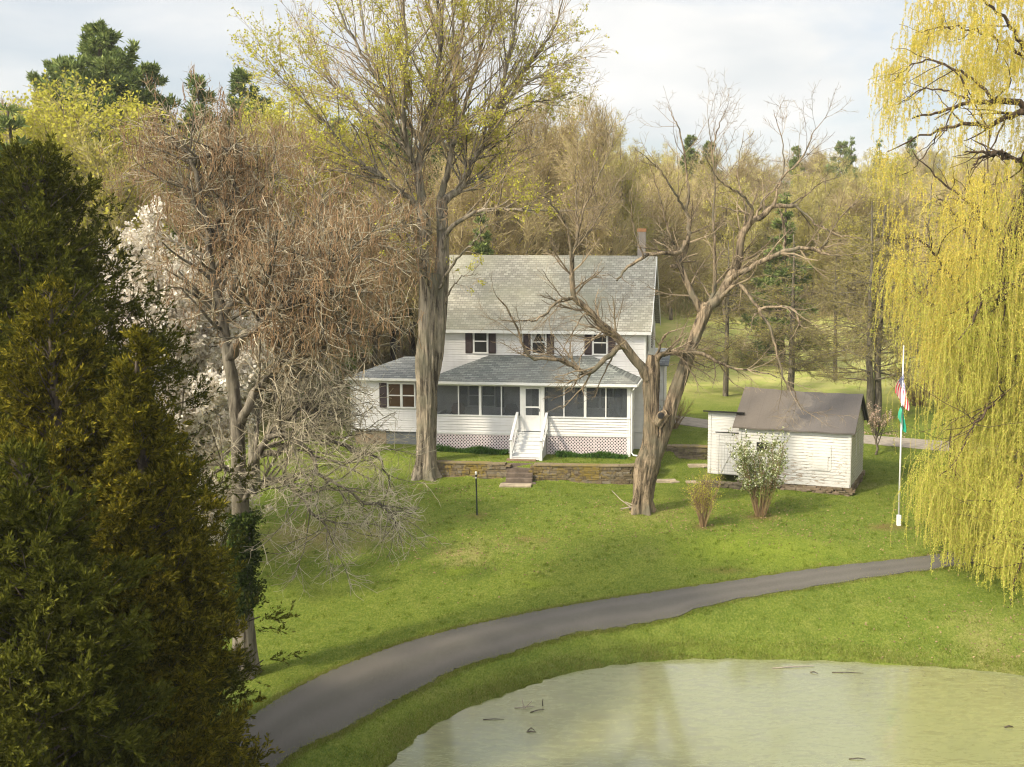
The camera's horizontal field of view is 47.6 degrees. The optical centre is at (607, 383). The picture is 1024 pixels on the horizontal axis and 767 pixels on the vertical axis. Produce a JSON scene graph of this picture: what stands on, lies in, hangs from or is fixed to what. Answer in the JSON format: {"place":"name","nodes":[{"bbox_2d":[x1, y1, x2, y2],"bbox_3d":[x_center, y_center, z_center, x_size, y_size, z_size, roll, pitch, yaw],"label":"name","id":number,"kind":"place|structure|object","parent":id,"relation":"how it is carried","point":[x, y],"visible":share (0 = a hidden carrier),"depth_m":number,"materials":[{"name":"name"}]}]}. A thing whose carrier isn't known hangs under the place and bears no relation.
{"place":"outdoors","nodes":[
{"label":"outdoors","id":0,"kind":"place"},
{"bbox_2d":[0,0,1023,194],"label":"sky","id":1,"kind":"structure","parent":0,"point":[763,48],"materials":[{"name":"white"}]},
{"bbox_2d":[198,242,1023,766],"bbox_3d":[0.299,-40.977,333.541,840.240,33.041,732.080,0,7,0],"label":"ground","id":2,"kind":"structure","parent":0,"point":[716,400],"depth_m":44.91,"materials":[{"name":"plant"}]},
{"bbox_2d":[0,102,33,312],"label":"spruce tree","id":3,"kind":"object","parent":2,"relation":"on","point":[7,120],"visible":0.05,"depth_m":58.84,"materials":[{"name":"green plant"}]},
{"bbox_2d":[13,55,86,136],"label":"pine tree","id":4,"kind":"object","parent":2,"relation":"on","point":[50,75],"visible":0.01,"depth_m":79.28,"materials":[{"name":"green plant"}]},
{"bbox_2d":[4,96,130,251],"bbox_3d":[-30.458,-6.317,63.836,11.676,18.453,11.106,6,9,42],"label":"budding tree","id":5,"kind":"object","parent":2,"relation":"on","point":[31,132],"visible":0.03,"depth_m":61.43,"materials":[{"name":"yellow plant"}]},
{"bbox_2d":[0,435,180,766],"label":"cedar tree","id":6,"kind":"object","parent":2,"relation":"on","point":[76,654],"visible":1,"depth_m":17.30,"materials":[{"name":"green plant"}]},
{"bbox_2d":[34,18,162,170],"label":"pine tree","id":7,"kind":"object","parent":2,"relation":"on","point":[110,63],"visible":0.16,"depth_m":73.14,"materials":[{"name":"green plant"}]},
{"bbox_2d":[0,67,226,270],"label":"budding tree","id":8,"kind":"object","parent":2,"relation":"on","point":[57,117],"visible":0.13,"depth_m":63.69,"materials":[{"name":"yellow plant"}]},
{"bbox_2d":[58,118,225,296],"bbox_3d":[-26.189,-5.535,62.443,12.719,17.363,10.622,-2,7,-20],"label":"budding tree","id":9,"kind":"object","parent":2,"relation":"on","point":[120,218],"visible":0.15,"depth_m":60.76,"materials":[{"name":"yellow plant"}]},
{"bbox_2d":[0,274,284,766],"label":"cedar tree","id":10,"kind":"object","parent":2,"relation":"on","point":[68,438],"visible":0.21,"depth_m":20.42,"materials":[{"name":"green plant"}]},
{"bbox_2d":[0,132,307,764],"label":"cedar tree","id":11,"kind":"object","parent":2,"relation":"on","point":[34,242],"visible":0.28,"depth_m":25.39,"materials":[{"name":"green plant"}]},
{"bbox_2d":[118,59,189,184],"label":"pine tree","id":12,"kind":"object","parent":2,"relation":"on","point":[148,68],"visible":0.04,"depth_m":78.11,"materials":[{"name":"green plant"}]},
{"bbox_2d":[108,494,216,766],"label":"cedar tree","id":13,"kind":"object","parent":2,"relation":"on","point":[147,515],"visible":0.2,"depth_m":19.98,"materials":[{"name":"green plant"}]},
{"bbox_2d":[59,323,266,766],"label":"cedar tree","id":14,"kind":"object","parent":2,"relation":"on","point":[128,406],"visible":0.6,"depth_m":20.13,"materials":[{"name":"green plant"}]},
{"bbox_2d":[95,345,262,765],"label":"cedar tree","id":15,"kind":"object","parent":2,"relation":"on","point":[235,675],"visible":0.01,"depth_m":26.12,"materials":[{"name":"green plant"}]},
{"bbox_2d":[79,195,286,477],"bbox_3d":[-17.287,0.310,42.580,12.171,14.195,12.384,0,7,0],"label":"magnolia tree","id":16,"kind":"object","parent":2,"relation":"on","point":[204,348],"visible":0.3,"depth_m":41.19,"materials":[{"name":"white plant"}]},
{"bbox_2d":[180,72,216,142],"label":"pine tree","id":17,"kind":"object","parent":2,"relation":"on","point":[190,109],"visible":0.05,"depth_m":81.95,"materials":[{"name":"green plant"}]},
{"bbox_2d":[171,126,268,367],"bbox_3d":[-22.453,-5.999,66.063,6.193,17.414,6.899,-3,7,-27],"label":"pine tree","id":18,"kind":"object","parent":2,"relation":"on","point":[209,206],"visible":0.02,"depth_m":64.69,"materials":[{"name":"green plant"}]},
{"bbox_2d":[193,457,276,574],"bbox_3d":[-15.026,5.111,42.680,3.755,4.960,4.897,3,7,21],"label":"flowering tree","id":19,"kind":"object","parent":2,"relation":"on","point":[226,510],"visible":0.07,"depth_m":42.61,"materials":[{"name":"white plant"}]},
{"bbox_2d":[216,65,281,344],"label":"pine tree","id":20,"kind":"object","parent":2,"relation":"on","point":[239,76],"visible":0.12,"depth_m":83.84,"materials":[{"name":"green plant"}]},
{"bbox_2d":[97,61,447,679],"bbox_3d":[-9.693,-0.068,34.033,10.535,18.587,7.625,0,7,0],"label":"catalpa tree","id":21,"kind":"object","parent":2,"relation":"on","point":[314,285],"visible":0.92,"depth_m":33.49,"materials":[{"name":"brown plant"}]},
{"bbox_2d":[94,105,450,486],"bbox_3d":[-14.977,-3.932,54.028,16.401,18.011,7.445,0,7,0],"label":"catalpa tree","id":22,"kind":"object","parent":2,"relation":"on","point":[289,158],"visible":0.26,"depth_m":53.31,"materials":[{"name":"brown plant"}]},
{"bbox_2d":[236,106,337,402],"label":"budding tree","id":23,"kind":"object","parent":2,"relation":"on","point":[275,398],"visible":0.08,"depth_m":73.92,"materials":[{"name":"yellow plant"}]},
{"bbox_2d":[227,80,396,394],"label":"budding tree","id":24,"kind":"object","parent":2,"relation":"on","point":[269,112],"visible":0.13,"depth_m":75.02,"materials":[{"name":"yellow plant"}]},
{"bbox_2d":[290,229,373,413],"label":"spruce tree","id":25,"kind":"object","parent":2,"relation":"on","point":[351,365],"visible":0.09,"depth_m":71.72,"materials":[{"name":"green plant"}]},
{"bbox_2d":[350,174,407,367],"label":"bare tree","id":26,"kind":"object","parent":2,"relation":"on","point":[375,350],"depth_m":84.17,"materials":[{"name":"brown plant"}]},
{"bbox_2d":[349,100,435,360],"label":"bare tree","id":27,"kind":"object","parent":2,"relation":"on","point":[392,352],"visible":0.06,"depth_m":89.52,"materials":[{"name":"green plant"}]},
{"bbox_2d":[349,142,470,357],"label":"bare tree","id":28,"kind":"object","parent":2,"relation":"on","point":[413,298],"visible":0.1,"depth_m":77.22,"materials":[{"name":"brown plant"}]},
{"bbox_2d":[226,0,622,481],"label":"maple tree","id":29,"kind":"object","parent":2,"relation":"on","point":[432,305],"visible":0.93,"depth_m":53.79,"materials":[{"name":"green plant"}]},
{"bbox_2d":[418,102,481,291],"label":"pine tree","id":30,"kind":"object","parent":2,"relation":"on","point":[434,160],"visible":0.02,"depth_m":91.30,"materials":[{"name":"green plant"}]},
{"bbox_2d":[365,125,543,316],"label":"bare tree","id":31,"kind":"object","parent":2,"relation":"on","point":[451,182],"visible":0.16,"depth_m":80.52,"materials":[{"name":"brown plant"}]},
{"bbox_2d":[436,443,509,454],"bbox_3d":[-7.033,3.279,58.737,4.405,0.490,1.196,1,7,6],"label":"leafy bed","id":32,"kind":"object","parent":2,"relation":"on","point":[481,449],"visible":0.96,"depth_m":58.53,"materials":[{"name":"green plant"}]},
{"bbox_2d":[437,460,511,478],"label":"retaining wall","id":33,"kind":"structure","parent":2,"relation":"on","point":[482,469],"depth_m":56.19,"materials":[{"name":"stone"}]},
{"bbox_2d":[467,209,494,254],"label":"spruce tree","id":34,"kind":"object","parent":2,"relation":"on","point":[482,247],"visible":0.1,"depth_m":73.23,"materials":[{"name":"green plant"}]},
{"bbox_2d":[401,95,564,259],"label":"bare tree","id":35,"kind":"object","parent":2,"relation":"on","point":[528,226],"visible":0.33,"depth_m":79.63,"materials":[{"name":"brown plant"}]},
{"bbox_2d":[345,228,669,460],"bbox_3d":[-5.177,-2.638,63.658,16.680,11.798,14.683,1,7,6],"label":"farmhouse","id":36,"kind":"object","parent":2,"relation":"on","point":[484,379],"visible":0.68,"depth_m":60.56,"materials":[{"name":"wood"}]},
{"bbox_2d":[387,382,415,408],"bbox_3d":[-10.749,0.623,60.163,1.560,1.330,0.110,1,7,6],"label":"window","id":37,"kind":"structure","parent":36,"relation":"in","point":[403,395],"depth_m":60.15,"materials":[{"name":"white glass"}]},
{"bbox_2d":[473,333,488,353],"bbox_3d":[-6.706,-2.231,60.923,0.850,1.300,0.110,1,7,6],"label":"window","id":38,"kind":"structure","parent":36,"relation":"in","point":[480,340],"depth_m":60.92,"materials":[{"name":"white glass"}]},
{"bbox_2d":[467,386,495,406],"bbox_3d":[-6.683,0.635,61.250,1.540,1.230,0.110,1,7,6],"label":"window","id":39,"kind":"structure","parent":36,"relation":"in","point":[488,392],"depth_m":61.23,"materials":[{"name":"grey glass"}]},
{"bbox_2d":[524,387,540,430],"bbox_3d":[-3.835,1.300,58.567,0.830,2.240,0.100,1,7,6],"label":"screen door","id":40,"kind":"structure","parent":36,"relation":"in","point":[531,422],"depth_m":58.63,"materials":[{"name":"wood"}]},
{"bbox_2d":[531,334,545,353],"bbox_3d":[-3.628,-2.181,60.602,0.850,1.300,0.110,1,7,6],"label":"window","id":41,"kind":"structure","parent":36,"relation":"in","point":[534,344],"depth_m":60.59,"materials":[{"name":"white glass"}]},
{"bbox_2d":[532,387,547,414],"bbox_3d":[-3.572,1.122,60.987,0.830,2.080,0.040,1,7,6],"label":"front door","id":42,"kind":"structure","parent":36,"relation":"in","point":[535,392],"depth_m":60.95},
{"bbox_2d":[592,334,607,354],"bbox_3d":[-0.401,-2.127,60.264,0.850,1.300,0.110,1,7,6],"label":"window","id":43,"kind":"structure","parent":36,"relation":"in","point":[599,347],"depth_m":60.27,"materials":[{"name":"white glass"}]},
{"bbox_2d":[587,388,613,408],"bbox_3d":[-0.408,0.714,60.593,1.530,1.280,0.110,1,7,6],"label":"window","id":44,"kind":"structure","parent":36,"relation":"in","point":[598,402],"depth_m":60.59,"materials":[{"name":"grey glass"}]},
{"bbox_2d":[502,463,535,483],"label":"stone steps","id":45,"kind":"structure","parent":2,"relation":"on","point":[515,474],"depth_m":55.68,"materials":[{"name":"stone"}]},
{"bbox_2d":[464,141,594,254],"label":"bare tree","id":46,"kind":"object","parent":2,"relation":"on","point":[555,235],"visible":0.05,"depth_m":86.49,"materials":[{"name":"brown plant"}]},
{"bbox_2d":[490,68,597,254],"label":"bare tree","id":47,"kind":"object","parent":2,"relation":"on","point":[546,142],"visible":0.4,"depth_m":85.50,"materials":[{"name":"brown plant"}]},
{"bbox_2d":[528,462,634,484],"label":"retaining wall","id":48,"kind":"structure","parent":2,"relation":"on","point":[618,474],"depth_m":55.68,"materials":[{"name":"stone"}]},
{"bbox_2d":[552,450,628,458],"bbox_3d":[-0.841,3.511,58.047,3.968,0.410,1.180,1,7,6],"label":"leafy bed","id":49,"kind":"object","parent":2,"relation":"on","point":[598,454],"visible":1,"depth_m":57.91,"materials":[{"name":"green plant"}]},
{"bbox_2d":[546,79,644,255],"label":"bare tree","id":50,"kind":"object","parent":2,"relation":"on","point":[597,233],"visible":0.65,"depth_m":82.38,"materials":[{"name":"brown plant"}]},
{"bbox_2d":[527,81,676,251],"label":"bare tree","id":51,"kind":"object","parent":2,"relation":"on","point":[568,104],"visible":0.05,"depth_m":91.08,"materials":[{"name":"brown plant"}]},
{"bbox_2d":[567,159,685,291],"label":"bare tree","id":52,"kind":"object","parent":2,"relation":"on","point":[665,260],"visible":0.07,"depth_m":91.97,"materials":[{"name":"brown plant"}]},
{"bbox_2d":[600,109,664,260],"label":"bare tree","id":53,"kind":"object","parent":2,"relation":"on","point":[627,185],"visible":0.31,"depth_m":88.80,"materials":[{"name":"brown plant"}]},
{"bbox_2d":[243,544,1023,766],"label":"bank grass","id":54,"kind":"structure","parent":2,"relation":"on","point":[371,715],"depth_m":37.60,"materials":[{"name":"plant"}]},
{"bbox_2d":[255,483,1023,665],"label":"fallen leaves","id":55,"kind":"object","parent":2,"relation":"on","point":[650,542],"visible":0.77,"depth_m":47.75,"materials":[{"name":"plant"}]},
{"bbox_2d":[282,260,1020,379],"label":"brush","id":56,"kind":"object","parent":2,"relation":"on","point":[404,350],"visible":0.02,"depth_m":120.81,"materials":[{"name":"plant"}]},
{"bbox_2d":[638,162,724,319],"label":"bare tree","id":57,"kind":"object","parent":2,"relation":"on","point":[670,308],"visible":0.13,"depth_m":117.90,"materials":[{"name":"brown plant"}]},
{"bbox_2d":[472,71,891,515],"bbox_3d":[3.008,-3.849,48.970,17.040,19.746,8.040,0,7,0],"label":"gnarled tree","id":58,"kind":"object","parent":2,"relation":"on","point":[658,425],"visible":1,"depth_m":49.28,"materials":[{"name":"brown plant"}]},
{"bbox_2d":[641,175,729,312],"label":"bare tree","id":59,"kind":"object","parent":2,"relation":"on","point":[667,287],"visible":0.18,"depth_m":96.32,"materials":[{"name":"brown plant"}]},
{"bbox_2d":[666,444,707,459],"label":"retaining wall","id":60,"kind":"structure","parent":2,"relation":"on","point":[693,451],"depth_m":61.10,"materials":[{"name":"stone"}]},
{"bbox_2d":[635,150,748,302],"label":"bare tree","id":61,"kind":"object","parent":2,"relation":"on","point":[672,221],"visible":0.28,"depth_m":97.78,"materials":[{"name":"brown plant"}]},
{"bbox_2d":[667,157,717,285],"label":"budding tree","id":62,"kind":"object","parent":2,"relation":"on","point":[698,176],"visible":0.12,"depth_m":127.44,"materials":[{"name":"yellow plant"}]},
{"bbox_2d":[678,133,709,205],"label":"pine tree","id":63,"kind":"object","parent":2,"relation":"on","point":[688,144],"visible":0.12,"depth_m":147.05,"materials":[{"name":"green plant"}]},
{"bbox_2d":[682,460,725,526],"bbox_3d":[3.958,4.613,48.591,1.927,2.812,1.957,0,7,0],"label":"shrub","id":64,"kind":"object","parent":2,"relation":"on","point":[702,503],"visible":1,"depth_m":48.40,"materials":[{"name":"brown plant"}]},
{"bbox_2d":[673,177,736,304],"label":"bare tree","id":65,"kind":"object","parent":2,"relation":"on","point":[704,211],"visible":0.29,"depth_m":117.86,"materials":[{"name":"brown plant"}]},
{"bbox_2d":[667,240,774,395],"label":"larch tree","id":66,"kind":"object","parent":2,"relation":"on","point":[727,345],"visible":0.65,"depth_m":80.24,"materials":[{"name":"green plant"}]},
{"bbox_2d":[701,480,746,489],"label":"rubble wall","id":67,"kind":"structure","parent":2,"relation":"on","point":[733,485],"depth_m":54.71,"materials":[{"name":"stone"}]},
{"bbox_2d":[688,171,768,321],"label":"budding tree","id":68,"kind":"object","parent":2,"relation":"on","point":[727,236],"visible":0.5,"depth_m":116.30,"materials":[{"name":"yellow plant"}]},
{"bbox_2d":[680,129,805,212],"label":"bare tree","id":69,"kind":"object","parent":2,"relation":"on","point":[741,170],"visible":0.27,"depth_m":137.11,"materials":[{"name":"brown plant"}]},
{"bbox_2d":[718,188,787,316],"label":"bare tree","id":70,"kind":"object","parent":2,"relation":"on","point":[759,272],"visible":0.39,"depth_m":119.58,"materials":[{"name":"brown plant"}]},
{"bbox_2d":[726,427,790,516],"bbox_3d":[6.525,3.734,49.956,2.915,4.050,3.363,0,7,0],"label":"flowering shrub","id":71,"kind":"object","parent":2,"relation":"on","point":[750,470],"visible":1,"depth_m":49.69,"materials":[{"name":"green plant"}]},
{"bbox_2d":[748,165,789,291],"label":"bare tree","id":72,"kind":"object","parent":2,"relation":"on","point":[769,203],"visible":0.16,"depth_m":128.52,"materials":[{"name":"brown plant"}]},
{"bbox_2d":[751,152,792,215],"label":"bare tree","id":73,"kind":"object","parent":2,"relation":"on","point":[779,177],"visible":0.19,"depth_m":170.73,"materials":[{"name":"brown plant"}]},
{"bbox_2d":[734,192,832,366],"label":"spruce tree","id":74,"kind":"object","parent":2,"relation":"on","point":[777,222],"visible":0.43,"depth_m":94.42,"materials":[{"name":"green plant"}]},
{"bbox_2d":[703,387,868,496],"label":"shed","id":75,"kind":"structure","parent":2,"relation":"on","point":[824,458],"depth_m":54.44,"materials":[{"name":"wood"}]},
{"bbox_2d":[716,432,738,474],"bbox_3d":[5.780,3.393,55.765,1.105,2.030,0.079,3,7,20],"label":"plank door","id":76,"kind":"structure","parent":75,"relation":"in","point":[723,454],"depth_m":55.78,"materials":[{"name":"wood"}]},
{"bbox_2d":[811,444,831,470],"bbox_3d":[9.913,3.427,53.669,0.940,1.240,0.027,3,7,20],"label":"boarded window","id":77,"kind":"structure","parent":75,"relation":"in","point":[822,452],"depth_m":53.66,"materials":[{"name":"wood"}]},
{"bbox_2d":[721,234,855,390],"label":"larch tree","id":78,"kind":"object","parent":2,"relation":"on","point":[793,367],"visible":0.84,"depth_m":76.70,"materials":[{"name":"brown plant"}]},
{"bbox_2d":[782,145,804,199],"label":"pine tree","id":79,"kind":"object","parent":2,"relation":"on","point":[794,160],"visible":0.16,"depth_m":168.94,"materials":[{"name":"green plant"}]},
{"bbox_2d":[769,169,831,298],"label":"bare tree","id":80,"kind":"object","parent":2,"relation":"on","point":[801,236],"visible":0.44,"depth_m":118.67,"materials":[{"name":"brown plant"}]},
{"bbox_2d":[769,151,848,298],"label":"bare tree","id":81,"kind":"object","parent":2,"relation":"on","point":[824,187],"visible":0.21,"depth_m":125.94,"materials":[{"name":"beige plant"}]},
{"bbox_2d":[790,145,829,190],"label":"bare tree","id":82,"kind":"object","parent":2,"relation":"on","point":[813,161],"visible":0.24,"depth_m":169.48,"materials":[{"name":"beige plant"}]},
{"bbox_2d":[784,166,840,261],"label":"budding tree","id":83,"kind":"object","parent":2,"relation":"on","point":[804,186],"visible":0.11,"depth_m":136.50,"materials":[{"name":"yellow plant"}]},
{"bbox_2d":[797,189,839,306],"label":"bare tree","id":84,"kind":"object","parent":2,"relation":"on","point":[819,257],"visible":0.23,"depth_m":120.40,"materials":[{"name":"brown plant"}]},
{"bbox_2d":[822,140,858,189],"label":"pine tree","id":85,"kind":"object","parent":2,"relation":"on","point":[839,150],"visible":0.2,"depth_m":161.84,"materials":[{"name":"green plant"}]},
{"bbox_2d":[801,245,888,379],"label":"larch tree","id":86,"kind":"object","parent":2,"relation":"on","point":[836,296],"visible":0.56,"depth_m":87.72,"materials":[{"name":"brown plant"}]},
{"bbox_2d":[821,152,869,201],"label":"bare tree","id":87,"kind":"object","parent":2,"relation":"on","point":[839,178],"visible":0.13,"depth_m":149.81,"materials":[{"name":"beige plant"}]},
{"bbox_2d":[814,174,878,319],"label":"bare tree","id":88,"kind":"object","parent":2,"relation":"on","point":[834,203],"visible":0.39,"depth_m":118.36,"materials":[{"name":"brown plant"}]},
{"bbox_2d":[812,168,922,317],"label":"budding tree","id":89,"kind":"object","parent":2,"relation":"on","point":[861,229],"visible":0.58,"depth_m":117.52,"materials":[{"name":"brown plant"}]},
{"bbox_2d":[801,201,954,418],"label":"larch tree","id":90,"kind":"object","parent":2,"relation":"on","point":[874,392],"visible":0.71,"depth_m":71.27,"materials":[{"name":"brown plant"}]},
{"bbox_2d":[864,402,906,454],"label":"flowering tree","id":91,"kind":"object","parent":2,"relation":"on","point":[872,421],"visible":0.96,"depth_m":60.65,"materials":[{"name":"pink plant"}]},
{"bbox_2d":[854,167,926,314],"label":"bare tree","id":92,"kind":"object","parent":2,"relation":"on","point":[905,213],"visible":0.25,"depth_m":118.93,"materials":[{"name":"brown plant"}]},
{"bbox_2d":[860,146,933,272],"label":"budding tree","id":93,"kind":"object","parent":2,"relation":"on","point":[896,172],"visible":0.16,"depth_m":140.64,"materials":[{"name":"yellow plant"}]},
{"bbox_2d":[896,345,904,525],"bbox_3d":[12.386,2.240,48.674,0.170,7.722,0.170,0,7,0],"label":"flagpole","id":94,"kind":"object","parent":2,"relation":"on","point":[898,519],"visible":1,"depth_m":48.76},
{"bbox_2d":[895,374,909,410],"bbox_3d":[12.374,0.331,48.425,0.688,1.661,0.234,0,7,0],"label":"flag","id":95,"kind":"object","parent":94,"relation":"hanging from","point":[898,391],"visible":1,"depth_m":48.40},
{"bbox_2d":[829,183,980,396],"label":"larch tree","id":96,"kind":"object","parent":2,"relation":"on","point":[927,292],"visible":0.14,"depth_m":79.30,"materials":[{"name":"brown plant"}]},
{"bbox_2d":[872,137,937,195],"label":"bare tree","id":97,"kind":"object","parent":2,"relation":"on","point":[917,167],"visible":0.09,"depth_m":151.00,"materials":[{"name":"beige plant"}]},
{"bbox_2d":[890,357,949,405],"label":"shrub","id":98,"kind":"object","parent":2,"relation":"on","point":[913,398],"visible":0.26,"depth_m":77.13,"materials":[{"name":"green plant"}]},
{"bbox_2d":[907,175,943,280],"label":"bare tree","id":99,"kind":"object","parent":2,"relation":"on","point":[924,213],"visible":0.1,"depth_m":118.80,"materials":[{"name":"brown plant"}]},
{"bbox_2d":[920,145,946,189],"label":"bare tree","id":100,"kind":"object","parent":2,"relation":"on","point":[936,170],"visible":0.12,"depth_m":168.04,"materials":[{"name":"beige plant"}]},
{"bbox_2d":[862,0,1023,607],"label":"willow tree","id":101,"kind":"object","parent":2,"relation":"on","point":[979,348],"visible":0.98,"depth_m":48.14,"materials":[{"name":"yellow plant"}]},
{"bbox_2d":[893,175,1022,325],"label":"bare tree","id":102,"kind":"object","parent":2,"relation":"on","point":[922,221],"visible":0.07,"depth_m":104.16,"materials":[{"name":"brown plant"}]},
{"bbox_2d":[908,134,1022,294],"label":"bare tree","id":103,"kind":"object","parent":2,"relation":"on","point":[1002,184],"visible":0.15,"depth_m":103.66,"materials":[{"name":"brown plant"}]},
{"bbox_2d":[235,548,1003,766],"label":"driveway","id":104,"kind":"structure","parent":0,"point":[298,716],"depth_m":37.83,"materials":[{"name":"asphalt"}]},
{"bbox_2d":[388,658,1023,766],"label":"pond water","id":105,"kind":"structure","parent":0,"point":[727,712],"depth_m":33.40,"materials":[{"name":"liquid"}]},
{"bbox_2d":[674,416,1016,458],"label":"road","id":106,"kind":"structure","parent":0,"point":[703,423],"depth_m":63.47,"materials":[{"name":"asphalt"}]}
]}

